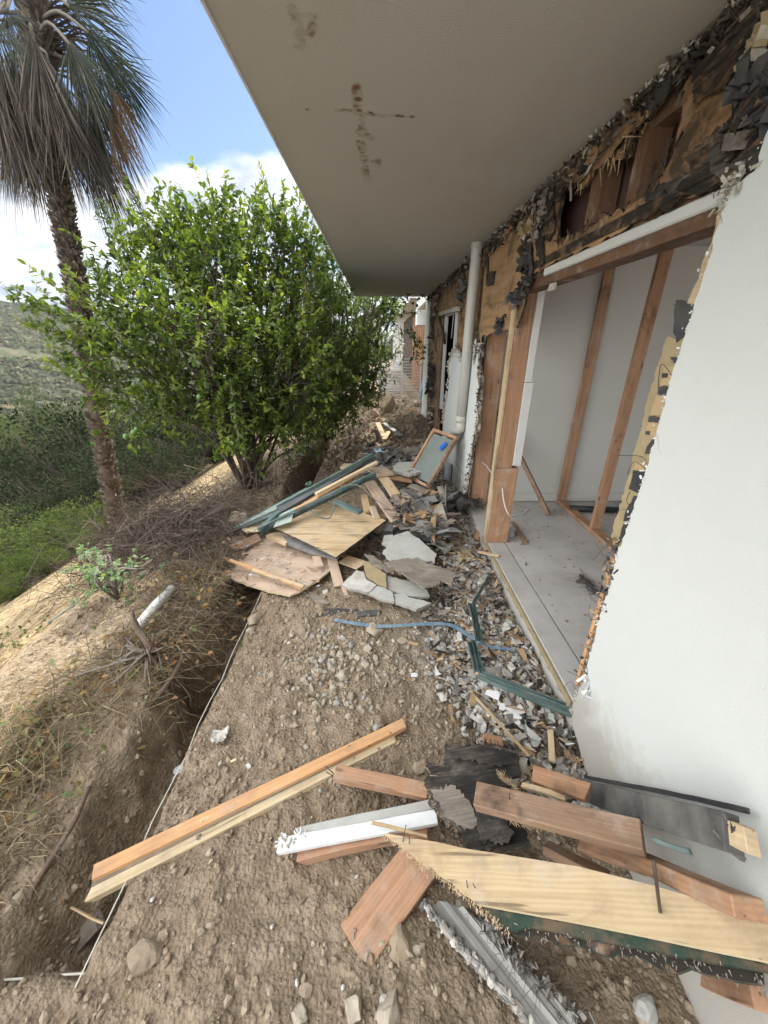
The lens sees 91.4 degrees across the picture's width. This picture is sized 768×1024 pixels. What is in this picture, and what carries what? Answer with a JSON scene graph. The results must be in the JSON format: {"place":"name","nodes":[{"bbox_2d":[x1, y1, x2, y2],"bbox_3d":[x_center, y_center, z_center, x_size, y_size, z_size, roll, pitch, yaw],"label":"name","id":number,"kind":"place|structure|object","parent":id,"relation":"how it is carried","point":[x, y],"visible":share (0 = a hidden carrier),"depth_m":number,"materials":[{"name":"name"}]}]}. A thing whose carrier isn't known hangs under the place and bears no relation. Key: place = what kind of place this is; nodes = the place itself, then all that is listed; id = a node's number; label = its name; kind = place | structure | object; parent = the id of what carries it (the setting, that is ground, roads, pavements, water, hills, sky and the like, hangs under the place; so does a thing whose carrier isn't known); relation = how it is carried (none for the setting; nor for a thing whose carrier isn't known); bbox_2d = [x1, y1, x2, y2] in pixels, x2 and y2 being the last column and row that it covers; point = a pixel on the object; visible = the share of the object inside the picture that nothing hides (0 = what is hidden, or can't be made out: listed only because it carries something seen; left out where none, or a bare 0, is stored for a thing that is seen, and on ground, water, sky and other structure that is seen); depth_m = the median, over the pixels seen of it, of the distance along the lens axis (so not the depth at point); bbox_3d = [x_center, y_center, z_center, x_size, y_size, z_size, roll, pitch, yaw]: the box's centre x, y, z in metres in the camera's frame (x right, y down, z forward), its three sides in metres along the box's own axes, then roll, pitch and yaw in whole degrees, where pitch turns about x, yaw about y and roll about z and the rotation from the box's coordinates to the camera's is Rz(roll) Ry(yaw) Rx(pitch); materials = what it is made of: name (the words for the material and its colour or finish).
{"place":"outdoors","nodes":[
{"label":"outdoors","id":0,"kind":"place"},
{"bbox_2d":[0,0,404,344],"label":"sky","id":1,"kind":"structure","parent":0,"point":[215,120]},
{"bbox_2d":[0,306,698,1023],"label":"ground","id":2,"kind":"structure","parent":0,"point":[252,936],"depth_m":1.60,"materials":[{"name":"soil"}]},
{"bbox_2d":[0,559,47,605],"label":"shrub","id":3,"kind":"object","parent":2,"relation":"on","point":[9,592],"visible":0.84,"depth_m":5.67,"materials":[{"name":"green plant"}]},
{"bbox_2d":[0,383,56,460],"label":"shrub","id":4,"kind":"object","parent":2,"relation":"on","point":[33,411],"visible":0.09,"depth_m":35.57,"materials":[{"name":"green plant"}]},
{"bbox_2d":[0,587,60,653],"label":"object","id":5,"kind":"object","parent":2,"relation":"on","point":[14,644],"visible":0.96,"depth_m":2.77,"materials":[{"name":"plant"}]},
{"bbox_2d":[0,407,71,499],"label":"shrub","id":6,"kind":"object","parent":2,"relation":"on","point":[19,429],"visible":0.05,"depth_m":24.85,"materials":[{"name":"green plant"}]},
{"bbox_2d":[0,796,75,893],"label":"dry grass","id":7,"kind":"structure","parent":2,"relation":"on","point":[16,825],"depth_m":1.49,"materials":[{"name":"plant"}]},
{"bbox_2d":[0,511,79,602],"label":"shrub","id":8,"kind":"object","parent":2,"relation":"on","point":[12,539],"visible":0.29,"depth_m":6.76,"materials":[{"name":"green plant"}]},
{"bbox_2d":[0,406,93,524],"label":"shrub","id":9,"kind":"object","parent":2,"relation":"on","point":[19,468],"visible":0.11,"depth_m":13.99,"materials":[{"name":"green plant"}]},
{"bbox_2d":[0,529,99,580],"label":"shrub","id":10,"kind":"object","parent":2,"relation":"on","point":[20,561],"visible":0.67,"depth_m":6.13,"materials":[{"name":"green plant"}]},
{"bbox_2d":[0,706,104,841],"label":"dry shrub","id":11,"kind":"object","parent":2,"relation":"on","point":[8,796],"visible":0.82,"depth_m":1.71,"materials":[{"name":"plant"}]},
{"bbox_2d":[0,504,106,562],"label":"shrub","id":12,"kind":"object","parent":2,"relation":"on","point":[38,534],"visible":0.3,"depth_m":7.20,"materials":[{"name":"green plant"}]},
{"bbox_2d":[29,786,90,892],"bbox_3d":[-1.307,1.363,1.476,0.054,0.119,0.469,1,24,3],"label":"exposed root","id":13,"kind":"object","parent":2,"relation":"on","point":[41,874],"visible":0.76,"depth_m":1.50,"materials":[{"name":"plant"}]},
{"bbox_2d":[11,379,119,442],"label":"shrub","id":14,"kind":"object","parent":2,"relation":"on","point":[31,408],"visible":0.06,"depth_m":40.24,"materials":[{"name":"green plant"}]},
{"bbox_2d":[4,475,154,555],"bbox_3d":[-6.318,0.108,7.900,2.793,1.301,2.860,-21,32,-39],"label":"shrub","id":15,"kind":"object","parent":2,"relation":"on","point":[52,513],"visible":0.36,"depth_m":7.63,"materials":[{"name":"green plant"}]},
{"bbox_2d":[0,458,162,538],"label":"shrub","id":16,"kind":"object","parent":2,"relation":"on","point":[49,491],"visible":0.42,"depth_m":8.80,"materials":[{"name":"green plant"}]},
{"bbox_2d":[0,397,168,512],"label":"shrub","id":17,"kind":"object","parent":2,"relation":"on","point":[79,430],"visible":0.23,"depth_m":12.16,"materials":[{"name":"green plant"}]},
{"bbox_2d":[0,0,172,539],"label":"palm tree","id":18,"kind":"object","parent":2,"relation":"on","point":[53,138],"visible":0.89,"depth_m":4.03,"materials":[{"name":"green plant"}]},
{"bbox_2d":[37,509,135,559],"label":"shrub","id":19,"kind":"object","parent":2,"relation":"on","point":[62,527],"visible":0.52,"depth_m":6.79,"materials":[{"name":"green plant"}]},
{"bbox_2d":[0,632,175,819],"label":"dry grass","id":20,"kind":"object","parent":2,"relation":"on","point":[32,710],"visible":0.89,"depth_m":1.90,"materials":[{"name":"plant"}]},
{"bbox_2d":[75,909,104,952],"bbox_3d":[-1.190,1.665,1.443,0.066,0.038,0.253,41,86,21],"label":"rock","id":21,"kind":"object","parent":2,"relation":"on","point":[89,929],"visible":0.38,"depth_m":1.43,"materials":[{"name":"stone"}]},
{"bbox_2d":[35,420,182,509],"bbox_3d":[-6.776,-1.024,10.058,3.200,2.677,3.899,0,24,-1],"label":"shrub","id":22,"kind":"object","parent":2,"relation":"on","point":[95,469],"visible":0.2,"depth_m":9.18,"materials":[{"name":"green plant"}]},
{"bbox_2d":[59,542,167,606],"bbox_3d":[-2.013,0.462,2.766,0.645,0.485,0.448,0,24,-1],"label":"gum sapling","id":23,"kind":"object","parent":2,"relation":"on","point":[112,575],"visible":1,"depth_m":2.73,"materials":[{"name":"green plant"}]},
{"bbox_2d":[35,400,209,492],"bbox_3d":[-7.376,-2.023,12.665,6.999,3.284,6.865,-10,26,-20],"label":"shrub","id":24,"kind":"object","parent":2,"relation":"on","point":[85,447],"visible":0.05,"depth_m":11.27,"materials":[{"name":"green plant"}]},
{"bbox_2d":[66,471,180,563],"bbox_3d":[-2.706,0.152,4.052,1.135,0.942,1.319,0,24,-1],"label":"dead brush","id":25,"kind":"object","parent":2,"relation":"on","point":[124,526],"visible":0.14,"depth_m":3.96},
{"bbox_2d":[0,300,261,514],"bbox_3d":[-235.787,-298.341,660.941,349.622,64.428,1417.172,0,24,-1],"label":"hillside brush","id":26,"kind":"object","parent":2,"relation":"on","point":[8,391],"visible":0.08,"depth_m":145.78,"materials":[{"name":"plant"}]},
{"bbox_2d":[0,443,280,731],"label":"straw litter","id":27,"kind":"object","parent":2,"relation":"on","point":[21,614],"visible":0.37,"depth_m":3.72,"materials":[{"name":"plant"}]},
{"bbox_2d":[27,529,253,730],"bbox_3d":[-1.410,0.818,2.695,1.064,0.938,1.630,0,24,-1],"label":"dry vine","id":28,"kind":"object","parent":2,"relation":"on","point":[106,636],"visible":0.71,"depth_m":2.57,"materials":[{"name":"brown plant"}]},
{"bbox_2d":[38,593,244,750],"bbox_3d":[-1.395,1.043,2.386,1.031,0.866,1.149,0,24,-1],"label":"dry vine","id":29,"kind":"object","parent":2,"relation":"on","point":[210,653],"visible":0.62,"depth_m":2.27,"materials":[{"name":"plant"}]},
{"bbox_2d":[0,434,284,642],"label":"dead brush","id":30,"kind":"object","parent":2,"relation":"on","point":[162,533],"visible":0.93,"depth_m":3.48,"materials":[{"name":"plant"}]},
{"bbox_2d":[127,938,163,976],"bbox_3d":[-0.790,1.463,1.246,0.096,0.056,0.092,-16,29,-32],"label":"rock","id":31,"kind":"object","parent":2,"relation":"on","point":[144,955],"visible":1,"depth_m":1.23,"materials":[{"name":"stone"}]},
{"bbox_2d":[75,428,216,495],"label":"shrub","id":32,"kind":"object","parent":2,"relation":"on","point":[167,467],"visible":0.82,"depth_m":8.00,"materials":[{"name":"green plant"}]},
{"bbox_2d":[76,612,216,736],"bbox_3d":[-1.416,1.034,2.326,0.584,0.848,0.541,8,26,18],"label":"tree stump","id":33,"kind":"object","parent":2,"relation":"on","point":[151,650],"visible":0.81,"depth_m":2.23,"materials":[{"name":"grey plant"}]},
{"bbox_2d":[137,585,176,627],"bbox_3d":[-1.609,0.663,2.655,0.073,0.085,0.426,0,24,-1],"label":"buried pipe","id":34,"kind":"object","parent":2,"relation":"on","point":[147,613],"visible":0.68,"depth_m":2.61,"materials":[{"name":"plastic"}]},
{"bbox_2d":[0,437,317,960],"bbox_3d":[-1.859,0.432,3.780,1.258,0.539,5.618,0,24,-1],"label":"twig litter","id":35,"kind":"object","parent":2,"relation":"on","point":[109,670],"visible":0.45,"depth_m":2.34,"materials":[{"name":"plant"}]},
{"bbox_2d":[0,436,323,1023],"bbox_3d":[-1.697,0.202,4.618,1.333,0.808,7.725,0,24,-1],"label":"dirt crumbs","id":36,"kind":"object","parent":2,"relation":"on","point":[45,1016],"visible":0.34,"depth_m":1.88,"materials":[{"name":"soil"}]},
{"bbox_2d":[148,649,185,707],"bbox_3d":[-1.255,0.973,2.187,0.069,0.056,0.439,1,24,2],"label":"exposed root","id":37,"kind":"object","parent":2,"relation":"on","point":[166,684],"visible":0.88,"depth_m":2.15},
{"bbox_2d":[91,545,261,712],"bbox_3d":[-1.397,0.775,2.899,1.105,0.845,1.389,0,24,-1],"label":"dry vine","id":38,"kind":"object","parent":2,"relation":"on","point":[187,592],"visible":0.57,"depth_m":2.86,"materials":[{"name":"plant"}]},
{"bbox_2d":[79,500,276,657],"bbox_3d":[-1.400,0.507,3.414,1.208,0.791,2.389,0,24,-1],"label":"dry vine","id":39,"kind":"object","parent":2,"relation":"on","point":[205,605],"visible":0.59,"depth_m":3.10,"materials":[{"name":"brown plant"}]},
{"bbox_2d":[115,392,255,465],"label":"shrub","id":40,"kind":"object","parent":2,"relation":"on","point":[170,428],"visible":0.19,"depth_m":9.22,"materials":[{"name":"green plant"}]},
{"bbox_2d":[0,155,372,489],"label":"lime tree","id":41,"kind":"object","parent":2,"relation":"on","point":[245,421],"visible":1,"depth_m":4.16,"materials":[{"name":"green plant"}]},
{"bbox_2d":[74,426,339,987],"bbox_3d":[-1.017,-0.305,5.154,0.020,0.018,8.730,0,24,-1],"label":"string line","id":42,"kind":"object","parent":2,"relation":"on","point":[159,807],"visible":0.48,"depth_m":1.62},
{"bbox_2d":[85,718,406,901],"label":"long wooden beam","id":43,"kind":"structure","parent":2,"relation":"on","point":[113,873],"depth_m":1.59,"materials":[{"name":"wood"}]},
{"bbox_2d":[325,764,427,800],"bbox_3d":[-0.041,1.197,1.667,0.473,0.040,0.069,3,25,12],"label":"lumber block","id":44,"kind":"object","parent":43,"relation":"on","point":[380,782],"depth_m":1.65,"materials":[{"name":"red wood"}]},
{"bbox_2d":[225,532,329,596],"bbox_3d":[-1.009,0.444,3.403,1.151,0.062,0.777,19,30,35],"label":"plywood sheet","id":45,"kind":"object","parent":2,"relation":"on","point":[303,560],"visible":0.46,"depth_m":3.27,"materials":[{"name":"wood"}]},
{"bbox_2d":[226,559,304,589],"bbox_3d":[-1.008,0.502,3.106,0.882,0.043,0.051,13,27,27],"label":"grooved strip","id":46,"kind":"object","parent":45,"relation":"on","point":[280,579],"visible":0.91,"depth_m":3.05,"materials":[{"name":"brown wood"}]},
{"bbox_2d":[233,542,320,589],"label":"sheet crumbs","id":47,"kind":"object","parent":45,"relation":"on","point":[305,584],"visible":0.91,"depth_m":3.20,"materials":[{"name":"brown wood"}]},
{"bbox_2d":[283,535,340,559],"bbox_3d":[-0.694,0.322,3.395,0.735,0.047,0.122,15,28,30],"label":"under sheet","id":48,"kind":"object","parent":45,"relation":"on","point":[298,544],"visible":0.77,"depth_m":3.38,"materials":[{"name":"grey fabric"}]},
{"bbox_2d":[291,1001,307,1023],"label":"rock","id":49,"kind":"object","parent":2,"relation":"on","point":[299,1015],"visible":1,"depth_m":1.13,"materials":[{"name":"stone"}]},
{"bbox_2d":[225,453,375,535],"bbox_3d":[-0.820,-0.208,3.974,1.710,0.643,0.260,-15,28,-30],"label":"window sash","id":50,"kind":"object","parent":2,"relation":"on","point":[294,500],"depth_m":3.91,"materials":[{"name":"teal metal"}]},
{"bbox_2d":[250,229,408,454],"bbox_3d":[-0.972,-3.120,7.081,2.471,3.954,4.987,5,25,10],"label":"oleander","id":51,"kind":"object","parent":2,"relation":"on","point":[345,402],"visible":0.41,"depth_m":6.67,"materials":[{"name":"green plant"}]},
{"bbox_2d":[243,603,417,792],"bbox_3d":[-0.353,0.988,2.304,1.116,0.096,1.344,0,24,-1],"label":"gravel patch","id":52,"kind":"object","parent":2,"relation":"on","point":[332,683],"visible":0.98,"depth_m":2.32,"materials":[{"name":"gravel"}]},
{"bbox_2d":[275,503,385,558],"bbox_3d":[-0.610,0.098,3.680,1.197,0.081,0.751,19,31,36],"label":"plywood sheet","id":53,"kind":"object","parent":2,"relation":"on","point":[339,532],"visible":0.77,"depth_m":3.54,"materials":[{"name":"wood"}]},
{"bbox_2d":[257,471,375,534],"bbox_3d":[-0.535,-0.047,3.627,1.315,0.397,0.532,-14,28,-28],"label":"window sash","id":54,"kind":"object","parent":53,"relation":"on","point":[272,521],"depth_m":3.67,"materials":[{"name":"metal"}]},
{"bbox_2d":[294,478,351,511],"bbox_3d":[-0.616,-0.191,3.896,0.060,0.032,0.761,21,42,38],"label":"long stick","id":55,"kind":"object","parent":54,"relation":"on","point":[327,492],"visible":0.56,"depth_m":3.87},
{"bbox_2d":[315,461,377,495],"bbox_3d":[-0.384,-0.366,3.989,0.824,0.035,0.051,-32,37,-29],"label":"long stick","id":56,"kind":"object","parent":55,"relation":"on","point":[344,479],"visible":1,"depth_m":3.96,"materials":[{"name":"brown wood"}]},
{"bbox_2d":[327,558,343,586],"bbox_3d":[-0.416,0.496,3.192,0.088,0.017,0.362,-9,40,-16],"label":"board fragment","id":57,"kind":"object","parent":2,"relation":"on","point":[336,576],"visible":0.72,"depth_m":3.16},
{"bbox_2d":[316,608,379,616],"bbox_3d":[-0.266,0.755,2.801,0.476,0.030,0.115,0,24,-1],"label":"black strip","id":58,"kind":"object","parent":2,"relation":"on","point":[359,613],"visible":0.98,"depth_m":2.80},
{"bbox_2d":[344,993,361,1023],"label":"rock","id":59,"kind":"object","parent":2,"relation":"on","point":[353,1006],"visible":1,"depth_m":1.12,"materials":[{"name":"stone"}]},
{"bbox_2d":[275,799,437,865],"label":"painted beam","id":60,"kind":"structure","parent":2,"relation":"on","point":[329,839],"depth_m":1.49,"materials":[{"name":"white wood"}]},
{"bbox_2d":[383,825,767,995],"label":"board","id":61,"kind":"object","parent":60,"relation":"on","point":[609,916],"visible":0.99,"depth_m":1.05,"materials":[{"name":"wood"}]},
{"bbox_2d":[342,570,376,594],"bbox_3d":[-0.174,0.559,2.962,0.247,0.028,0.246,13,27,26],"label":"stucco slab","id":62,"kind":"object","parent":2,"relation":"on","point":[357,581],"depth_m":2.92,"materials":[{"name":"concrete"}]},
{"bbox_2d":[324,395,426,465],"bbox_3d":[-0.121,-2.615,9.764,1.883,0.587,8.069,0,24,-1],"label":"path rubble","id":63,"kind":"object","parent":2,"relation":"on","point":[351,440],"visible":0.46,"depth_m":7.59,"materials":[{"name":"stone"}]},
{"bbox_2d":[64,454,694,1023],"bbox_3d":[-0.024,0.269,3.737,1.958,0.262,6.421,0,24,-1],"label":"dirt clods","id":64,"kind":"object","parent":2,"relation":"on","point":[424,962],"visible":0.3,"depth_m":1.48,"materials":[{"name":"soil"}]},
{"bbox_2d":[368,586,393,603],"bbox_3d":[0.008,0.627,2.833,0.218,0.026,0.137,16,29,32],"label":"stucco slab","id":65,"kind":"object","parent":2,"relation":"on","point":[381,593],"depth_m":2.82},
{"bbox_2d":[342,280,428,406],"bbox_3d":[-0.053,-3.788,8.723,1.762,3.263,4.022,-8,26,-18],"label":"lime tree","id":66,"kind":"object","parent":2,"relation":"on","point":[413,337],"visible":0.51,"depth_m":7.40,"materials":[{"name":"green plant"}]},
{"bbox_2d":[374,988,400,1023],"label":"rock","id":67,"kind":"object","parent":2,"relation":"on","point":[388,1011],"visible":1,"depth_m":1.12,"materials":[{"name":"stone"}]},
{"bbox_2d":[341,848,435,965],"bbox_3d":[0.014,1.410,1.351,0.361,0.040,0.151,-29,39,-34],"label":"reddish plank","id":68,"kind":"object","parent":2,"relation":"on","point":[395,892],"visible":0.86,"depth_m":1.34,"materials":[{"name":"red wood"}]},
{"bbox_2d":[125,464,668,1023],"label":"pebbles","id":69,"kind":"object","parent":2,"relation":"on","point":[569,958],"visible":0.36,"depth_m":1.37,"materials":[{"name":"stone"}]},
{"bbox_2d":[358,441,438,478],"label":"rotten shards","id":70,"kind":"object","parent":2,"relation":"on","point":[370,448],"visible":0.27,"depth_m":5.32,"materials":[{"name":"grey wood"}]},
{"bbox_2d":[393,461,420,476],"bbox_3d":[0.315,-0.535,4.631,0.412,0.030,0.546,0,24,-1],"label":"stucco slab","id":71,"kind":"object","parent":70,"relation":"on","point":[400,468],"depth_m":4.55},
{"bbox_2d":[378,360,421,396],"bbox_3d":[0.601,-4.776,13.443,1.595,1.291,1.460,0,24,-1],"label":"metal railing","id":72,"kind":"object","parent":2,"relation":"on","point":[401,379],"visible":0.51,"depth_m":13.88,"materials":[{"name":"metal"}]},
{"bbox_2d":[389,923,413,970],"bbox_3d":[0.057,1.454,1.249,0.090,0.068,0.115,-6,25,-13],"label":"rock","id":73,"kind":"object","parent":2,"relation":"on","point":[399,942],"visible":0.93,"depth_m":1.24,"materials":[{"name":"stone"}]},
{"bbox_2d":[378,576,429,598],"bbox_3d":[0.094,0.582,2.955,0.570,0.029,0.183,10,26,21],"label":"stucco slab","id":74,"kind":"object","parent":2,"relation":"on","point":[410,589],"depth_m":2.91,"materials":[{"name":"concrete"}]},
{"bbox_2d":[362,561,386,587],"bbox_3d":[-0.077,0.502,3.031,0.147,0.006,0.411,-17,29,-33],"label":"scrap","id":75,"kind":"object","parent":74,"relation":"on","point":[377,576],"visible":0.98,"depth_m":3.02,"materials":[{"name":"wood"}]},
{"bbox_2d":[384,557,455,589],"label":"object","id":76,"kind":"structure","parent":74,"relation":"on","point":[422,574],"depth_m":2.86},
{"bbox_2d":[392,297,426,392],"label":"neighbour house","id":77,"kind":"structure","parent":2,"relation":"on","point":[416,322],"depth_m":18.62,"materials":[{"name":"white paint"}]},
{"bbox_2d":[394,593,430,611],"bbox_3d":[0.190,0.665,2.767,0.283,0.026,0.143,15,28,30],"label":"stucco slab","id":78,"kind":"object","parent":2,"relation":"on","point":[403,600],"depth_m":2.75,"materials":[{"name":"concrete"}]},
{"bbox_2d":[379,481,462,542],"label":"rotten shards","id":79,"kind":"object","parent":2,"relation":"on","point":[428,516],"visible":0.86,"depth_m":3.66,"materials":[{"name":"grey wood"}]},
{"bbox_2d":[364,480,401,526],"bbox_3d":[-0.006,-0.101,3.901,0.128,0.032,0.801,-7,39,-24],"label":"broken board","id":80,"kind":"object","parent":79,"relation":"on","point":[375,490],"visible":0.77,"depth_m":3.92,"materials":[{"name":"wood"}]},
{"bbox_2d":[383,531,435,563],"bbox_3d":[0.185,0.324,3.174,0.392,0.045,0.530,-12,27,-24],"label":"stucco slab","id":81,"kind":"object","parent":79,"relation":"on","point":[406,544],"depth_m":3.17,"materials":[{"name":"concrete"}]},
{"bbox_2d":[406,428,458,488],"bbox_3d":[0.557,-0.639,4.424,0.407,0.584,0.486,-12,27,-25],"label":"framed screen","id":82,"kind":"object","parent":79,"relation":"on","point":[432,456],"visible":0.86,"depth_m":4.39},
{"bbox_2d":[444,490,481,510],"bbox_3d":[0.807,-0.126,4.194,0.566,0.138,0.456,-10,26,-21],"label":"tar paper sheet","id":83,"kind":"object","parent":79,"relation":"on","point":[459,503],"visible":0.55,"depth_m":4.16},
{"bbox_2d":[333,618,512,650],"bbox_3d":[0.250,0.792,2.599,1.226,0.062,0.192,7,25,15],"label":"blue strip","id":84,"kind":"object","parent":2,"relation":"on","point":[421,624],"visible":0.98,"depth_m":2.61,"materials":[{"name":"plastic"}]},
{"bbox_2d":[374,472,487,576],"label":"heap scraps","id":85,"kind":"object","parent":2,"relation":"on","point":[441,556],"visible":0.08,"depth_m":3.43,"materials":[{"name":"grey wood"}]},
{"bbox_2d":[381,470,583,782],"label":"wood chips","id":86,"kind":"object","parent":2,"relation":"on","point":[491,652],"visible":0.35,"depth_m":2.33,"materials":[{"name":"brown wood"}]},
{"bbox_2d":[200,0,767,1023],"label":"house","id":87,"kind":"structure","parent":2,"relation":"on","point":[556,210],"depth_m":1.43,"materials":[{"name":"white paint"}]},
{"bbox_2d":[439,312,457,408],"bbox_3d":[0.958,-2.186,5.582,0.050,1.400,0.916,0,24,-1],"label":"window","id":88,"kind":"structure","parent":87,"relation":"in","point":[456,313],"depth_m":5.72,"materials":[{"name":"glass"}]},
{"bbox_2d":[561,565,608,603],"bbox_3d":[1.550,0.552,2.857,0.314,0.121,0.528,-9,26,-19],"label":"scrap","id":89,"kind":"object","parent":87,"relation":"on","point":[589,585],"visible":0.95,"depth_m":2.86,"materials":[{"name":"paper"}]},
{"bbox_2d":[389,467,585,799],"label":"plaster chips","id":90,"kind":"object","parent":2,"relation":"on","point":[509,715],"visible":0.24,"depth_m":2.24,"materials":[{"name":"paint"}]},
{"bbox_2d":[580,775,760,862],"bbox_3d":[0.874,0.986,1.284,0.122,0.772,0.616,0,24,-1],"label":"metal flashing","id":91,"kind":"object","parent":90,"relation":"on","point":[724,831],"depth_m":1.06,"materials":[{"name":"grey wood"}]},
{"bbox_2d":[421,736,559,851],"bbox_3d":[0.402,1.138,1.566,0.494,0.124,0.459,-8,23,-4],"label":"rotten board","id":92,"kind":"object","parent":2,"relation":"on","point":[450,786],"visible":0.88,"depth_m":1.56,"materials":[{"name":"grey wood"}]},
{"bbox_2d":[521,782,565,801],"bbox_3d":[0.651,1.143,1.533,0.168,0.032,0.024,-3,41,28],"label":"pale block","id":93,"kind":"object","parent":92,"relation":"on","point":[540,790],"depth_m":1.52,"materials":[{"name":"brown wood"}]},
{"bbox_2d":[532,765,591,802],"bbox_3d":[0.708,1.091,1.506,0.240,0.035,0.069,-23,21,49],"label":"brown block","id":94,"kind":"object","parent":93,"relation":"on","point":[569,786],"depth_m":1.49,"materials":[{"name":"brown wood"}]},
{"bbox_2d":[473,781,646,856],"bbox_3d":[0.578,1.055,1.296,0.536,0.105,0.106,-10,19,30],"label":"nail holed lumber","id":95,"kind":"object","parent":92,"relation":"on","point":[623,833],"visible":1,"depth_m":1.26,"materials":[{"name":"brown wood"}]},
{"bbox_2d":[380,442,601,809],"bbox_3d":[0.445,-0.026,4.351,0.986,0.290,6.103,0,24,-1],"label":"rubble","id":96,"kind":"object","parent":2,"relation":"on","point":[481,727],"visible":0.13,"depth_m":2.33,"materials":[{"name":"stone"}]},
{"bbox_2d":[470,691,529,756],"bbox_3d":[0.593,1.096,1.972,0.017,0.015,0.451,-11,20,-22],"label":"wood splinter","id":97,"kind":"object","parent":96,"relation":"on","point":[518,744],"visible":1,"depth_m":1.92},
{"bbox_2d":[467,573,571,716],"bbox_3d":[0.759,0.777,2.515,0.466,0.084,1.295,0,24,-1],"label":"green channel","id":98,"kind":"object","parent":96,"relation":"on","point":[544,700],"visible":0.98,"depth_m":2.14,"materials":[{"name":"metal"}]},
{"bbox_2d":[419,898,602,1023],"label":"metal flashing","id":99,"kind":"object","parent":2,"relation":"on","point":[492,959],"visible":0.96,"depth_m":1.18,"materials":[{"name":"grey metal"}]},
{"bbox_2d":[543,840,610,874],"bbox_3d":[0.699,1.276,1.362,0.212,0.032,0.084,-2,-22,39],"label":"dark plank","id":100,"kind":"object","parent":2,"relation":"on","point":[555,852],"visible":0.62,"depth_m":1.37,"materials":[{"name":"brown wood"}]},
{"bbox_2d":[577,840,646,876],"bbox_3d":[0.796,1.200,1.315,0.218,0.032,0.053,-25,11,46],"label":"dark plank","id":101,"kind":"object","parent":100,"relation":"on","point":[599,852],"visible":0.48,"depth_m":1.33,"materials":[{"name":"red wood"}]},
{"bbox_2d":[608,848,767,923],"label":"long lumber","id":102,"kind":"object","parent":101,"relation":"on","point":[732,902],"visible":0.82,"depth_m":0.95,"materials":[{"name":"brown wood"}]},
{"bbox_2d":[633,992,658,1023],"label":"rock","id":103,"kind":"object","parent":2,"relation":"on","point":[644,1008],"visible":0.99,"depth_m":1.14,"materials":[{"name":"stone"}]},
{"bbox_2d":[700,974,767,1013],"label":"shadow plank","id":104,"kind":"object","parent":2,"relation":"on","point":[752,997],"visible":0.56,"depth_m":0.94,"materials":[{"name":"red wood"}]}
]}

